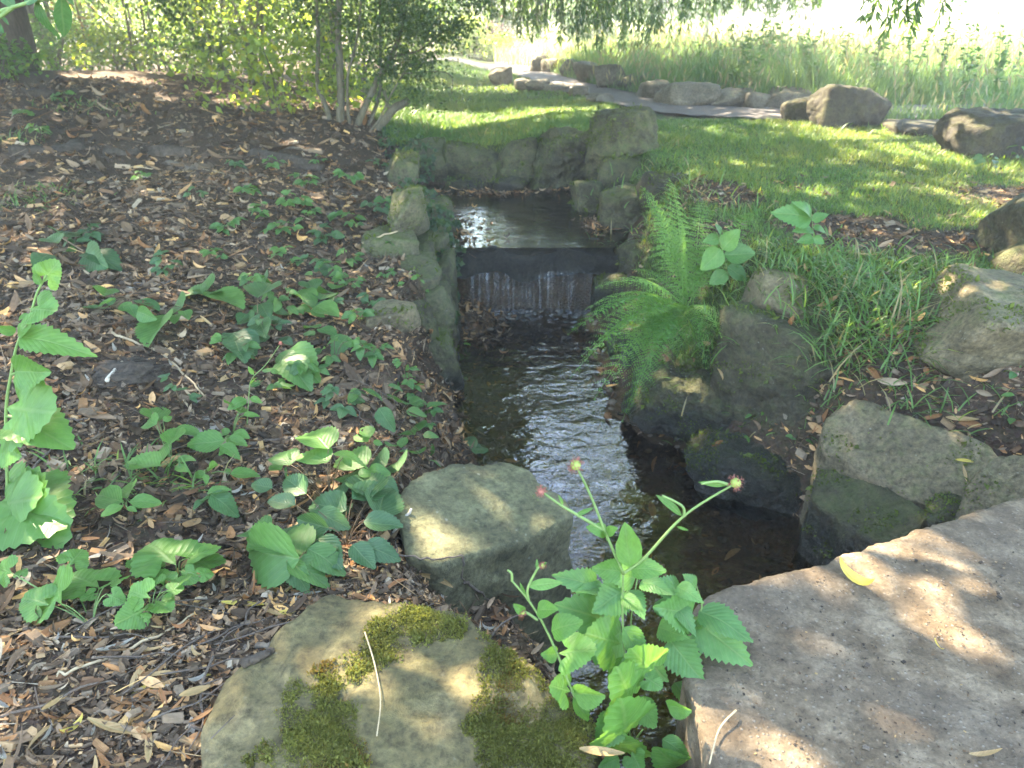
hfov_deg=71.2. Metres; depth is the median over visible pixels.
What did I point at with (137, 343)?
twig
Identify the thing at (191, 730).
fallen leaf
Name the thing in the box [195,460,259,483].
wood avens
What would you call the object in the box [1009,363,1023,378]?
seedling
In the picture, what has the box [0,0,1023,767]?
ground
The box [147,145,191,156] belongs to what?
log
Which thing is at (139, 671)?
fallen leaf
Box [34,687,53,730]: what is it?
twig
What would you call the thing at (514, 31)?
shrub
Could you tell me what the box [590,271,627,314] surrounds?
bank stone
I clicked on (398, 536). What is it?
twig
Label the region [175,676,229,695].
twig
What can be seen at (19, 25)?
willow tree
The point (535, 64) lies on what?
edging stone
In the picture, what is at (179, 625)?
fallen leaf
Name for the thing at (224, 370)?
twig
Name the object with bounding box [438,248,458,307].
wall stone
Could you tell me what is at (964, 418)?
fallen leaf
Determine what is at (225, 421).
twig
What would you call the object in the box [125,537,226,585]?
wood avens
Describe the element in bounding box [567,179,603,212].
pool stone
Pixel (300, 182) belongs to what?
bramble
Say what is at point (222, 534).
leaf litter
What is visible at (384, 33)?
bushy tree
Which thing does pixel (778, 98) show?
edging stone
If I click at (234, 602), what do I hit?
fallen leaf
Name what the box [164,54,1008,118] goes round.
path
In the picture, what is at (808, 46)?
tall weed
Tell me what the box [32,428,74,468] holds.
twig
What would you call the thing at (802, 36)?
tall weed
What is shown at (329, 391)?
bramble
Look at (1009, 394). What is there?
seedling
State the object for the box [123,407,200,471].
wood avens
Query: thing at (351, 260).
bramble
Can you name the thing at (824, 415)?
fallen leaf
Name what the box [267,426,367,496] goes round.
bramble
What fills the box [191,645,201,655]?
fallen leaf
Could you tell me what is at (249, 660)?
bark piece
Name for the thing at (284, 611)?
fallen leaf
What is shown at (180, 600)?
twig
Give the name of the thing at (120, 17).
shrub
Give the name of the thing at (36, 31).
shrub
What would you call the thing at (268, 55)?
shrub
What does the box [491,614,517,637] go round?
twig
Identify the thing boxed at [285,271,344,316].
bramble
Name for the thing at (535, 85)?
edging stone
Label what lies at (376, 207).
bramble
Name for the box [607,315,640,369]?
bank stone
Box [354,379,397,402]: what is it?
twig
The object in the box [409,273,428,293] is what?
wall herb
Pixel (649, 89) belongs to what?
edging stone
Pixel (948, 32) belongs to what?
tall weed
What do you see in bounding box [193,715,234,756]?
twig
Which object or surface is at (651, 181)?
pool stone
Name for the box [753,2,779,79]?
tall weed
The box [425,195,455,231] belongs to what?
wall stone
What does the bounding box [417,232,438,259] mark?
wall stone
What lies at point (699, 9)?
tree
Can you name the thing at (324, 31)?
bushy tree
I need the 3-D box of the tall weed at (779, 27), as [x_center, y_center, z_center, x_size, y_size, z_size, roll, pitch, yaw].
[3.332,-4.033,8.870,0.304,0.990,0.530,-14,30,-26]
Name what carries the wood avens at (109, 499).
on the ground at (504, 290)
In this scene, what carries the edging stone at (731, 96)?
on the ground at (504, 290)
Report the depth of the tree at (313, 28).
22.49 m
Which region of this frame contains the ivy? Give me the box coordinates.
[377,125,465,324]
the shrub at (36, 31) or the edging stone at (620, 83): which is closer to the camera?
the edging stone at (620, 83)
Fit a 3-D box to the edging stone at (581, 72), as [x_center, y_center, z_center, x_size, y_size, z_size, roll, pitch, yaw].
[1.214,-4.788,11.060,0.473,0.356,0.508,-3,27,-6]
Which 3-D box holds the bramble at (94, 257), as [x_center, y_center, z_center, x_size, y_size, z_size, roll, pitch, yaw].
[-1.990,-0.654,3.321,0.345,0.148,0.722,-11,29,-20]
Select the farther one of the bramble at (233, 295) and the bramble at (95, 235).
the bramble at (95, 235)
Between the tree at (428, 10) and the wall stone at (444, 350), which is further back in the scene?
the tree at (428, 10)
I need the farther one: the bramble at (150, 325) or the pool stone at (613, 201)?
the pool stone at (613, 201)
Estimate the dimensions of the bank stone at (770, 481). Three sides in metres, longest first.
0.595 x 0.366 x 0.348 m
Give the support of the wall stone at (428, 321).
on the wall stone at (444, 350)
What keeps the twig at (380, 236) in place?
on the wall stone at (406, 243)
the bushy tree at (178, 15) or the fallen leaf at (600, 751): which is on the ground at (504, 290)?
the bushy tree at (178, 15)
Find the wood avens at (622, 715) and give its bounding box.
[589,643,691,767]
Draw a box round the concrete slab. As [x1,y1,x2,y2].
[675,498,1023,767]
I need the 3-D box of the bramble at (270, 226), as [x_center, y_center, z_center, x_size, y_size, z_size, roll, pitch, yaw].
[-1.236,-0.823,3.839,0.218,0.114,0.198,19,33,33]
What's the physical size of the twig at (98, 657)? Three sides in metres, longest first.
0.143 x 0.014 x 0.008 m
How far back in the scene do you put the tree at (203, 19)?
23.02 m
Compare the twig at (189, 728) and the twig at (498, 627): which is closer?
the twig at (189, 728)
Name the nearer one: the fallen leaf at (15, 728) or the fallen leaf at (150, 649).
the fallen leaf at (15, 728)
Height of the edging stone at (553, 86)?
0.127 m
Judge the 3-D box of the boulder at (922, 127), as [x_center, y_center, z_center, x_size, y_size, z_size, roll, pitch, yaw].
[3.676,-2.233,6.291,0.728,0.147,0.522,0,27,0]
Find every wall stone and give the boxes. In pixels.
[361,222,419,258]
[365,299,422,333]
[384,147,420,186]
[385,184,429,235]
[400,254,441,292]
[413,298,439,339]
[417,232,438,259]
[419,251,436,260]
[422,224,449,257]
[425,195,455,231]
[425,285,455,334]
[429,325,467,390]
[436,322,459,362]
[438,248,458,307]
[439,281,461,343]
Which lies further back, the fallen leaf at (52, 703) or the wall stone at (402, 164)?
the wall stone at (402, 164)
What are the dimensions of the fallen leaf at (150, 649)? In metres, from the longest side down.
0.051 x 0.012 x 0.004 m
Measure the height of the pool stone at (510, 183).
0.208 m
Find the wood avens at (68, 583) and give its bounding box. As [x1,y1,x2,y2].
[0,549,128,624]
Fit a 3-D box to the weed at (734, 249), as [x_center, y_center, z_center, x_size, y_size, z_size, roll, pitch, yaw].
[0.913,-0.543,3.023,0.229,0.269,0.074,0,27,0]
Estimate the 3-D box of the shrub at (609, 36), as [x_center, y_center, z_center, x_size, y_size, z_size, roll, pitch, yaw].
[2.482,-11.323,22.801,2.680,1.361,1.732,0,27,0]
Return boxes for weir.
[455,237,618,282]
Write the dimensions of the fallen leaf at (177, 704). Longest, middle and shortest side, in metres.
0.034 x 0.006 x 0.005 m
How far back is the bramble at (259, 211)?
4.01 m
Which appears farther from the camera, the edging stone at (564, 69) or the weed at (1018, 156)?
the edging stone at (564, 69)
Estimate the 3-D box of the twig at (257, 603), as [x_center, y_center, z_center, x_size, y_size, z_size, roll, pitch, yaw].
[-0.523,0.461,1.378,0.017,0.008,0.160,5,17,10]
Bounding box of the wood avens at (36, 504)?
[0,258,97,550]
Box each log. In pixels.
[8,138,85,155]
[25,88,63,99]
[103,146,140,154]
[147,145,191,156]
[165,160,198,169]
[247,148,324,171]
[271,145,322,154]
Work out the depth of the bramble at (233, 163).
5.00 m
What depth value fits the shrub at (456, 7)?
14.83 m
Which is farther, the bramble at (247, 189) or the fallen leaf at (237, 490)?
the bramble at (247, 189)
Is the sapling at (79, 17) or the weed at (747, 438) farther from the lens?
the sapling at (79, 17)
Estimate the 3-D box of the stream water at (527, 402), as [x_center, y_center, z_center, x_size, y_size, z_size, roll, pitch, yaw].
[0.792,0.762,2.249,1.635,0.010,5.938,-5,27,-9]
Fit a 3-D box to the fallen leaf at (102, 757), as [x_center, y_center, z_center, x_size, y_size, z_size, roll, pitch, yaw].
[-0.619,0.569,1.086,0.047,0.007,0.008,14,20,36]
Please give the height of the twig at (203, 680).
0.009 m
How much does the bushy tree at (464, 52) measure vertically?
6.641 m
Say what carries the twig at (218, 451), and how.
on the leaf litter
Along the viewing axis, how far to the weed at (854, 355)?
2.66 m
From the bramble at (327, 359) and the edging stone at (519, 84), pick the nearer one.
the bramble at (327, 359)
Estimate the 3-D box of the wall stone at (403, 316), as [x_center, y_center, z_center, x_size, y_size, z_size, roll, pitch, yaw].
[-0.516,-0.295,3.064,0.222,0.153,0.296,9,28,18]
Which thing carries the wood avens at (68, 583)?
on the leaf litter
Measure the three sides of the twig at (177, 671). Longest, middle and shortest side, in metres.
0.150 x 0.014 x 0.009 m
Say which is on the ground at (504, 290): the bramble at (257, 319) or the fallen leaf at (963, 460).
the bramble at (257, 319)
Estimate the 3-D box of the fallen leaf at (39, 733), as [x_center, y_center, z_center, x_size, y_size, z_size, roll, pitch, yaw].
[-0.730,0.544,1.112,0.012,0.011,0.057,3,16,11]
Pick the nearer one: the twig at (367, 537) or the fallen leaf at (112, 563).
the fallen leaf at (112, 563)
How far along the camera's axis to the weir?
4.61 m
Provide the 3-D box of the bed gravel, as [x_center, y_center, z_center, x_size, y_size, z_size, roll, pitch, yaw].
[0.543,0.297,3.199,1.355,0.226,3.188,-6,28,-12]
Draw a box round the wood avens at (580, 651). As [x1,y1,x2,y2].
[507,560,604,721]
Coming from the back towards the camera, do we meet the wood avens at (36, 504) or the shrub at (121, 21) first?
the shrub at (121, 21)
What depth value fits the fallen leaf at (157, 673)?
1.24 m
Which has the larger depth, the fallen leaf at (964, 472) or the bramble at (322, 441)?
the fallen leaf at (964, 472)
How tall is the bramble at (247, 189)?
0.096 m
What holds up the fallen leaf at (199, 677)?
on the leaf litter
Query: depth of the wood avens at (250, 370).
2.09 m
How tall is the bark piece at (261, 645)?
0.054 m
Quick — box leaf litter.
[0,72,604,767]
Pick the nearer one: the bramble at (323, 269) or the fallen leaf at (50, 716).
the fallen leaf at (50, 716)
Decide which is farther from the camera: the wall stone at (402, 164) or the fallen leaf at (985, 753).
the wall stone at (402, 164)
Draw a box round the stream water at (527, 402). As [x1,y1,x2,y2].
[454,308,812,767]
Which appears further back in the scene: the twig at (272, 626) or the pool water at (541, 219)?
the pool water at (541, 219)
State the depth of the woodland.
42.92 m
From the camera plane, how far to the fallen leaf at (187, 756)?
1.12 m
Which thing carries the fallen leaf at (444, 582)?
on the ground at (504, 290)
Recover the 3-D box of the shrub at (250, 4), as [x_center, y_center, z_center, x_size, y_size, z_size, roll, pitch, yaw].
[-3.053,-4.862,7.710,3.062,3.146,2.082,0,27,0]
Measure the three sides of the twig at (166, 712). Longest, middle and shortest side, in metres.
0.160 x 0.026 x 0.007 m
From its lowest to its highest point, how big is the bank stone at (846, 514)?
0.459 m
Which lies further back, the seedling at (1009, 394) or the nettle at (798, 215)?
the nettle at (798, 215)
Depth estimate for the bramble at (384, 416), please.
2.42 m
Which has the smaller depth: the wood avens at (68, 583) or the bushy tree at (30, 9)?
the wood avens at (68, 583)
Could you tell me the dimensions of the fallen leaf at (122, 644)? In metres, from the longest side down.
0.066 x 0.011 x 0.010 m
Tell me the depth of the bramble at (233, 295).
2.94 m
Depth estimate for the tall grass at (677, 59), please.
9.36 m
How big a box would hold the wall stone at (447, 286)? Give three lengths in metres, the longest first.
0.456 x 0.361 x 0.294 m
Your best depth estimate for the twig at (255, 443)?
2.17 m
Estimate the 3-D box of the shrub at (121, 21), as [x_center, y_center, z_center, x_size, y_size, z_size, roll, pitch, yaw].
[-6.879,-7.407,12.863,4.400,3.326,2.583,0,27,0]
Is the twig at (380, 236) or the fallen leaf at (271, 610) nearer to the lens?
the fallen leaf at (271, 610)
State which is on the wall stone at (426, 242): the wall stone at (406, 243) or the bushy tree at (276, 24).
the wall stone at (406, 243)
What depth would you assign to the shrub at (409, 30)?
6.35 m
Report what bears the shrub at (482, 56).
on the ground at (504, 290)
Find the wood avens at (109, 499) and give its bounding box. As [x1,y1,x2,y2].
[95,478,161,516]
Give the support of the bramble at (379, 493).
on the ground at (504, 290)
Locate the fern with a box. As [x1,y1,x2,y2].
[567,178,766,421]
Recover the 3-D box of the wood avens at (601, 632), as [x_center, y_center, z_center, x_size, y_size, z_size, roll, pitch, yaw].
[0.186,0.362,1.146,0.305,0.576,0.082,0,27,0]
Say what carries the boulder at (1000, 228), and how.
on the ground at (504, 290)
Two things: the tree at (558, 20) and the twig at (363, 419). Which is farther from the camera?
the tree at (558, 20)
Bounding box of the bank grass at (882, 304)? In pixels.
[0,96,1023,520]
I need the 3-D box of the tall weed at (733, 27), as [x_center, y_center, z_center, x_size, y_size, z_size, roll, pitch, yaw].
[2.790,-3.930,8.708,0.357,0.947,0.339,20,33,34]
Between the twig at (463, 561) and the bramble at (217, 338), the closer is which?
the twig at (463, 561)
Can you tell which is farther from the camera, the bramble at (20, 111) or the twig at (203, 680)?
the bramble at (20, 111)
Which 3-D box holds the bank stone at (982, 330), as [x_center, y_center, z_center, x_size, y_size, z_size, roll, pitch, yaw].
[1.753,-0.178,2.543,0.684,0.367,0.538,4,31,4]
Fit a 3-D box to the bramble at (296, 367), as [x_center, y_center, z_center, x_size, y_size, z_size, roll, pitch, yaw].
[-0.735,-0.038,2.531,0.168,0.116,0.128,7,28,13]
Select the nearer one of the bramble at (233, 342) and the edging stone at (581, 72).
the bramble at (233, 342)
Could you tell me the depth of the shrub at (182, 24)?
21.94 m
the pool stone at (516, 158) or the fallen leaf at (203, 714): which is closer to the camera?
the fallen leaf at (203, 714)
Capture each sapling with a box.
[0,0,91,39]
[49,0,101,67]
[82,0,142,69]
[90,0,151,69]
[139,1,150,70]
[144,1,160,71]
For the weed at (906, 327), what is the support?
on the ground at (504, 290)
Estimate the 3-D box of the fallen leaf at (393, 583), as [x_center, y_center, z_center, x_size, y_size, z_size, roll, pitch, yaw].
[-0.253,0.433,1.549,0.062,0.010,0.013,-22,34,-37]
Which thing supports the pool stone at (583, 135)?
on the ground at (504, 290)
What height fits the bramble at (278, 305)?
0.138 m
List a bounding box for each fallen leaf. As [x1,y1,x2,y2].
[0,700,8,707]
[0,745,6,758]
[13,717,17,733]
[18,689,28,698]
[27,723,56,748]
[41,695,62,709]
[41,712,70,718]
[41,723,51,739]
[44,377,58,382]
[60,713,82,731]
[82,537,98,539]
[87,717,155,733]
[88,550,115,557]
[92,755,97,767]
[96,637,133,650]
[96,749,110,764]
[101,559,122,565]
[103,687,149,720]
[129,665,147,686]
[143,645,165,651]
[144,727,151,762]
[146,689,174,694]
[150,670,176,676]
[159,687,166,705]
[171,620,186,627]
[171,696,183,708]
[171,749,190,758]
[179,685,210,695]
[187,672,204,680]
[188,717,194,736]
[189,416,223,437]
[189,708,212,721]
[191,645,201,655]
[200,315,212,325]
[217,373,238,381]
[221,600,267,605]
[231,475,244,484]
[232,484,241,492]
[242,570,254,598]
[263,606,282,614]
[276,609,294,615]
[293,591,320,594]
[388,578,407,588]
[415,573,452,587]
[482,621,494,629]
[579,746,624,755]
[788,314,794,324]
[812,408,828,432]
[840,557,873,585]
[946,416,977,420]
[955,458,972,461]
[963,465,966,480]
[969,748,1001,755]
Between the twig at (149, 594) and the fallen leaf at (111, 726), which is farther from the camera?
the twig at (149, 594)
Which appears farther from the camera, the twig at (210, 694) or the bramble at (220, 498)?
the bramble at (220, 498)
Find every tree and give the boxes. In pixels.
[0,0,953,73]
[26,0,167,69]
[40,0,156,58]
[98,0,289,64]
[125,0,356,74]
[148,0,259,48]
[209,0,476,80]
[214,1,327,54]
[236,0,436,71]
[279,3,372,48]
[341,0,482,65]
[344,0,470,51]
[345,0,448,60]
[422,0,547,47]
[463,0,614,40]
[523,0,580,35]
[543,0,676,36]
[590,0,733,36]
[653,0,767,36]
[673,0,730,19]
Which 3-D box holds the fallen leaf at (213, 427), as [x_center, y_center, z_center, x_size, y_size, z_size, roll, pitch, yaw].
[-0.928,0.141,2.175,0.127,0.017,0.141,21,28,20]
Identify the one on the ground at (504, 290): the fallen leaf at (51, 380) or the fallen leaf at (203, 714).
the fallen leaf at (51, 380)
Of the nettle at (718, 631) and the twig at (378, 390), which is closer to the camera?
the nettle at (718, 631)
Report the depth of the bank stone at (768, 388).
2.83 m
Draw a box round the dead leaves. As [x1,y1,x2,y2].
[427,172,1023,517]
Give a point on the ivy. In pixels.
(441, 220)
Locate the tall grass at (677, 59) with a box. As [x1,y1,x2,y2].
[488,11,1023,122]
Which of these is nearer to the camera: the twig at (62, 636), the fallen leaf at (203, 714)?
the fallen leaf at (203, 714)
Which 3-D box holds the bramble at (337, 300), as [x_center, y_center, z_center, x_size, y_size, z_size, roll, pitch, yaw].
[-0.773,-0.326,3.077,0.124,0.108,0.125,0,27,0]
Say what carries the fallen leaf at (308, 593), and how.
on the leaf litter
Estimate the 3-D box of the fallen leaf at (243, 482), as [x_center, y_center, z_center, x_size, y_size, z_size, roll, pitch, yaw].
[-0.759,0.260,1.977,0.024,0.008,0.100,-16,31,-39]
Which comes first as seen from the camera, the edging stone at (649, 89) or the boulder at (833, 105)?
the boulder at (833, 105)
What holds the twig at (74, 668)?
on the leaf litter
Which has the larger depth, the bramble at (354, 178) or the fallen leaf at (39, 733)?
the bramble at (354, 178)
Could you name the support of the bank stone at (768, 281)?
on the ground at (504, 290)
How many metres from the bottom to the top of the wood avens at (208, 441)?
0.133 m
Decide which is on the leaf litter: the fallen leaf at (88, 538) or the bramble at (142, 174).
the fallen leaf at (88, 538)
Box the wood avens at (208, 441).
[187,396,261,459]
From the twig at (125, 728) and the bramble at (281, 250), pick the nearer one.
the twig at (125, 728)
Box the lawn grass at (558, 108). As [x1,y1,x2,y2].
[322,60,1023,442]
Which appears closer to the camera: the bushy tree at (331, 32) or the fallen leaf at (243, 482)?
the fallen leaf at (243, 482)
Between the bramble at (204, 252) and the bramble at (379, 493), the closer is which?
the bramble at (379, 493)
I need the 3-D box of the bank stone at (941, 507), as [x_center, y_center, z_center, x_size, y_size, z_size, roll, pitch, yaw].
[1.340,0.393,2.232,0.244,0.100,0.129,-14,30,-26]
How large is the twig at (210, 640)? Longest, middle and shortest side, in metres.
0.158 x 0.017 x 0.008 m
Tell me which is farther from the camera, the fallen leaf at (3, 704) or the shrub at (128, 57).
the shrub at (128, 57)
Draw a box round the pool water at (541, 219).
[419,185,628,247]
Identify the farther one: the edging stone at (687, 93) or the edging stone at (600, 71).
the edging stone at (600, 71)
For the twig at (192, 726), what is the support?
on the leaf litter
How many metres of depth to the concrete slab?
1.22 m
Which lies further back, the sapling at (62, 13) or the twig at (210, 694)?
the sapling at (62, 13)
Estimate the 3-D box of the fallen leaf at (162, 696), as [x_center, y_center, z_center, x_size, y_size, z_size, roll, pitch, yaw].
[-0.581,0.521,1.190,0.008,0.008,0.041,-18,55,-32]
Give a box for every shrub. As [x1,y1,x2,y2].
[0,33,54,79]
[28,5,121,70]
[34,15,145,69]
[37,13,183,70]
[47,0,225,68]
[73,0,173,50]
[92,15,239,73]
[114,0,302,75]
[127,0,372,85]
[132,0,414,113]
[132,1,227,41]
[265,0,506,130]
[277,0,447,80]
[365,0,477,65]
[431,9,499,56]
[461,15,509,58]
[477,29,521,60]
[488,8,556,51]
[548,15,631,42]
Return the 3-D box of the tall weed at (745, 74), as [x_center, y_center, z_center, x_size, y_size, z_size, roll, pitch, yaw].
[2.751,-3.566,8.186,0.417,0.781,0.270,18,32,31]
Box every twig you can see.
[0,680,112,717]
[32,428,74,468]
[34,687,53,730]
[56,651,120,676]
[59,633,150,639]
[65,417,94,421]
[74,588,167,630]
[96,652,181,658]
[105,361,122,381]
[111,331,205,399]
[119,702,132,749]
[122,626,221,693]
[123,613,193,651]
[126,599,217,601]
[134,280,170,286]
[144,598,228,613]
[144,682,224,723]
[157,715,205,767]
[160,521,208,523]
[162,658,241,674]
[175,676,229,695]
[186,447,259,452]
[188,656,214,749]
[190,724,202,730]
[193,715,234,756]
[194,614,274,646]
[201,370,245,372]
[202,416,256,431]
[202,692,218,695]
[214,621,289,644]
[217,600,261,650]
[239,436,294,447]
[252,480,282,501]
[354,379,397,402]
[354,407,374,432]
[362,231,397,243]
[364,632,380,735]
[365,534,463,560]
[392,508,411,532]
[395,534,400,552]
[402,581,437,604]
[449,410,461,424]
[461,557,464,580]
[463,581,489,600]
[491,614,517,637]
[709,709,736,763]
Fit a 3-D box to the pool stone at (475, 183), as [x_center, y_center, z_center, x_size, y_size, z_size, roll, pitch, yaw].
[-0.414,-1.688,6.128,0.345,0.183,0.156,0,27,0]
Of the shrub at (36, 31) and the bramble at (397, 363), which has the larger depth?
the shrub at (36, 31)
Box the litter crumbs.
[726,526,1023,767]
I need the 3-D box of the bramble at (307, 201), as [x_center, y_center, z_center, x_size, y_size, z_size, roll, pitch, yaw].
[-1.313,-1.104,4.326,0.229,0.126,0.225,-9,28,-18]
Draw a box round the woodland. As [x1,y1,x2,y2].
[30,0,835,41]
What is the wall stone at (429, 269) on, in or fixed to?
on the wall stone at (454, 332)
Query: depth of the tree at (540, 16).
23.95 m
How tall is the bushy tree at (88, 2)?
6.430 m
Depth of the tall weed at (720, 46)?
9.42 m
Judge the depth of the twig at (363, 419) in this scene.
2.26 m
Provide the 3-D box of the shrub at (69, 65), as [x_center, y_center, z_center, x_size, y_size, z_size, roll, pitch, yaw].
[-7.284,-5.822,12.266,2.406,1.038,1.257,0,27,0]
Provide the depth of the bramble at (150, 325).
2.67 m
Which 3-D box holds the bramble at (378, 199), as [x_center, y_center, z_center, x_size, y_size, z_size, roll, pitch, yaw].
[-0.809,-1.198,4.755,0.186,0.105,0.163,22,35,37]
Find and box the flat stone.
[73,352,173,392]
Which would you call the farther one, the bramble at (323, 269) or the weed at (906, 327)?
the bramble at (323, 269)
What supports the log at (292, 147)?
on the ground at (504, 290)
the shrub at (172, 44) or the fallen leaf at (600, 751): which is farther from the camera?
the shrub at (172, 44)
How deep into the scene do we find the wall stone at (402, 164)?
5.36 m
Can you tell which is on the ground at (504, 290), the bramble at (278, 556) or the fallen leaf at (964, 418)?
the bramble at (278, 556)
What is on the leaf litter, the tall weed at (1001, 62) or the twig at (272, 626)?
the twig at (272, 626)
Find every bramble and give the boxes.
[11,109,34,118]
[24,123,51,134]
[30,225,122,271]
[50,90,75,100]
[62,223,102,246]
[82,285,192,346]
[130,170,151,185]
[149,249,182,276]
[158,373,201,407]
[183,186,208,203]
[185,273,245,309]
[193,485,239,517]
[199,247,227,260]
[209,217,246,234]
[209,333,260,364]
[222,270,292,363]
[224,159,246,168]
[233,183,262,198]
[238,272,271,285]
[238,515,345,593]
[247,201,269,220]
[247,314,291,340]
[250,368,293,395]
[251,447,407,569]
[259,219,303,236]
[261,288,310,316]
[262,155,287,168]
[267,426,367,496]
[269,245,300,264]
[273,324,351,391]
[275,190,313,208]
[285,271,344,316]
[285,360,330,375]
[286,254,332,275]
[288,172,318,186]
[294,207,321,226]
[306,223,344,245]
[309,154,327,163]
[314,260,348,282]
[314,384,368,418]
[315,335,351,363]
[316,296,343,316]
[327,210,365,226]
[329,269,365,294]
[333,168,364,184]
[334,425,440,477]
[336,248,364,266]
[341,308,375,323]
[347,381,447,437]
[351,337,393,367]
[356,292,385,306]
[360,200,388,213]
[365,158,387,166]
[373,196,390,208]
[376,268,403,287]
[379,139,395,146]
[392,358,423,399]
[415,400,443,429]
[462,436,488,453]
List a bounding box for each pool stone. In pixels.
[398,136,447,183]
[443,139,498,184]
[444,176,483,190]
[486,174,526,192]
[495,135,537,185]
[529,124,586,190]
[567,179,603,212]
[574,130,588,178]
[584,103,660,180]
[595,182,645,228]
[597,151,641,189]
[636,166,688,210]
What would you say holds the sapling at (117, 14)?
on the ground at (504, 290)
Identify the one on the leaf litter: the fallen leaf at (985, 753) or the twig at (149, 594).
the twig at (149, 594)
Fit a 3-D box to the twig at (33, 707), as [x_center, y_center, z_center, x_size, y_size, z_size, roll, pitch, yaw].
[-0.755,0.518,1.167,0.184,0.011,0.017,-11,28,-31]
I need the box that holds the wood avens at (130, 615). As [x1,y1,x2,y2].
[114,568,191,629]
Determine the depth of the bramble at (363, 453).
1.95 m
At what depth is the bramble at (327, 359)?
2.69 m
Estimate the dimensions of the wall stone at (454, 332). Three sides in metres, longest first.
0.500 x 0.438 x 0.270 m
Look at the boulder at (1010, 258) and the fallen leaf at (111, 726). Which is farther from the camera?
the boulder at (1010, 258)
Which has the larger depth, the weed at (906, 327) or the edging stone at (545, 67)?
the edging stone at (545, 67)
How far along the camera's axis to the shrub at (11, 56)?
7.72 m
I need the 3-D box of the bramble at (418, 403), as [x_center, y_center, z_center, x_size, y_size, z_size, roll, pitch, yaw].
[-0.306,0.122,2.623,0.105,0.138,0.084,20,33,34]
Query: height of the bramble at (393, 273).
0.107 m
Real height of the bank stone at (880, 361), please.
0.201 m
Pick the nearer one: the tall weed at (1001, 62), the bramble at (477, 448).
the bramble at (477, 448)
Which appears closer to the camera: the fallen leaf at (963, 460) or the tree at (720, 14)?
the fallen leaf at (963, 460)
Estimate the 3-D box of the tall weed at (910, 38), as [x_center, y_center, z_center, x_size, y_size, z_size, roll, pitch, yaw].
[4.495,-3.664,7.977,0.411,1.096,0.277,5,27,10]
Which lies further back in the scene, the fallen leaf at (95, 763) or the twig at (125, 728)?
the twig at (125, 728)
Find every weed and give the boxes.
[687,37,731,76]
[700,223,754,285]
[726,17,761,87]
[737,35,776,87]
[739,426,749,442]
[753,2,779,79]
[763,0,781,58]
[764,14,795,83]
[786,427,817,447]
[795,24,826,62]
[800,34,830,90]
[834,22,876,83]
[838,335,867,362]
[870,14,906,88]
[901,2,948,94]
[903,323,934,342]
[933,0,968,85]
[953,21,985,105]
[973,153,998,170]
[988,6,1023,106]
[1007,145,1023,161]
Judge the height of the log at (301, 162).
0.180 m
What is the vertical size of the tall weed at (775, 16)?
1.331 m
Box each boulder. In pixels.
[200,594,601,767]
[394,462,573,673]
[780,97,808,123]
[806,84,891,128]
[881,118,938,137]
[933,106,1023,160]
[974,193,1023,253]
[986,239,1023,275]
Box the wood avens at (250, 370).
[247,341,282,424]
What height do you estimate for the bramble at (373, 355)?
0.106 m
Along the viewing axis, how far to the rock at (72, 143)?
5.27 m
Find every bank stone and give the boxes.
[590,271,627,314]
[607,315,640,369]
[614,236,641,274]
[621,359,731,443]
[683,427,801,513]
[709,301,836,426]
[741,264,808,320]
[797,465,928,565]
[800,399,997,524]
[874,354,896,369]
[912,261,1023,381]
[924,490,961,526]
[955,455,1023,519]
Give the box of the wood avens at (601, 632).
[535,456,744,729]
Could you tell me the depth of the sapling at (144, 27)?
9.05 m
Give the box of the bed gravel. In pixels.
[461,314,682,449]
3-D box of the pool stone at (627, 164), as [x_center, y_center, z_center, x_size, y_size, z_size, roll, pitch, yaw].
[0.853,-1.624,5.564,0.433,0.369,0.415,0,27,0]
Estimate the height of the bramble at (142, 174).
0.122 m
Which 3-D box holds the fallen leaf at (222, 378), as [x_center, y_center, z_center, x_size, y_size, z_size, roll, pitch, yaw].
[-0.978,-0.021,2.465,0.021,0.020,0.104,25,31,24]
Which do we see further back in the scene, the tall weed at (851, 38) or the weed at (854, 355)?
the tall weed at (851, 38)
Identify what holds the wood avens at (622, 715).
on the ground at (504, 290)
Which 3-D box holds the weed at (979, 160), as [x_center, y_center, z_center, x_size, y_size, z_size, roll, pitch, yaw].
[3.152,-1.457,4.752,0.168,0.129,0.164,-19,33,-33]
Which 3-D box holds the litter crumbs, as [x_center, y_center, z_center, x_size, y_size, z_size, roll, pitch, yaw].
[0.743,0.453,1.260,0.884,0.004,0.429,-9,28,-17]
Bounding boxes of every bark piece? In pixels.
[240,647,274,667]
[242,642,269,652]
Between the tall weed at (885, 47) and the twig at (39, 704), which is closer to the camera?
the twig at (39, 704)
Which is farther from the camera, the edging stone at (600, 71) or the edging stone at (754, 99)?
the edging stone at (600, 71)
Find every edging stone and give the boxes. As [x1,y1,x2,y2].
[488,66,512,85]
[514,78,529,89]
[524,78,549,90]
[530,54,548,71]
[541,57,563,71]
[542,83,569,91]
[559,59,580,75]
[568,85,588,97]
[573,61,596,82]
[586,93,613,103]
[594,64,625,87]
[613,73,649,90]
[636,79,669,97]
[653,81,721,105]
[711,87,755,106]
[742,91,770,107]
[765,86,811,108]
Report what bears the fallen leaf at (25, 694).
on the leaf litter
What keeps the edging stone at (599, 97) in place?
on the ground at (504, 290)
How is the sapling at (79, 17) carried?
on the ground at (504, 290)
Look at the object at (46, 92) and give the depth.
6.64 m
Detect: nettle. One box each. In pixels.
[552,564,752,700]
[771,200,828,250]
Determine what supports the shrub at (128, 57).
on the ground at (504, 290)
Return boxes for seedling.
[745,412,763,417]
[1001,392,1022,423]
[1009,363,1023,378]
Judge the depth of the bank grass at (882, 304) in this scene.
2.76 m
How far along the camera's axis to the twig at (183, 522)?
1.76 m
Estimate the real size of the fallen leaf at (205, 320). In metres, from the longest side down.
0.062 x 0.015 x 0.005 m

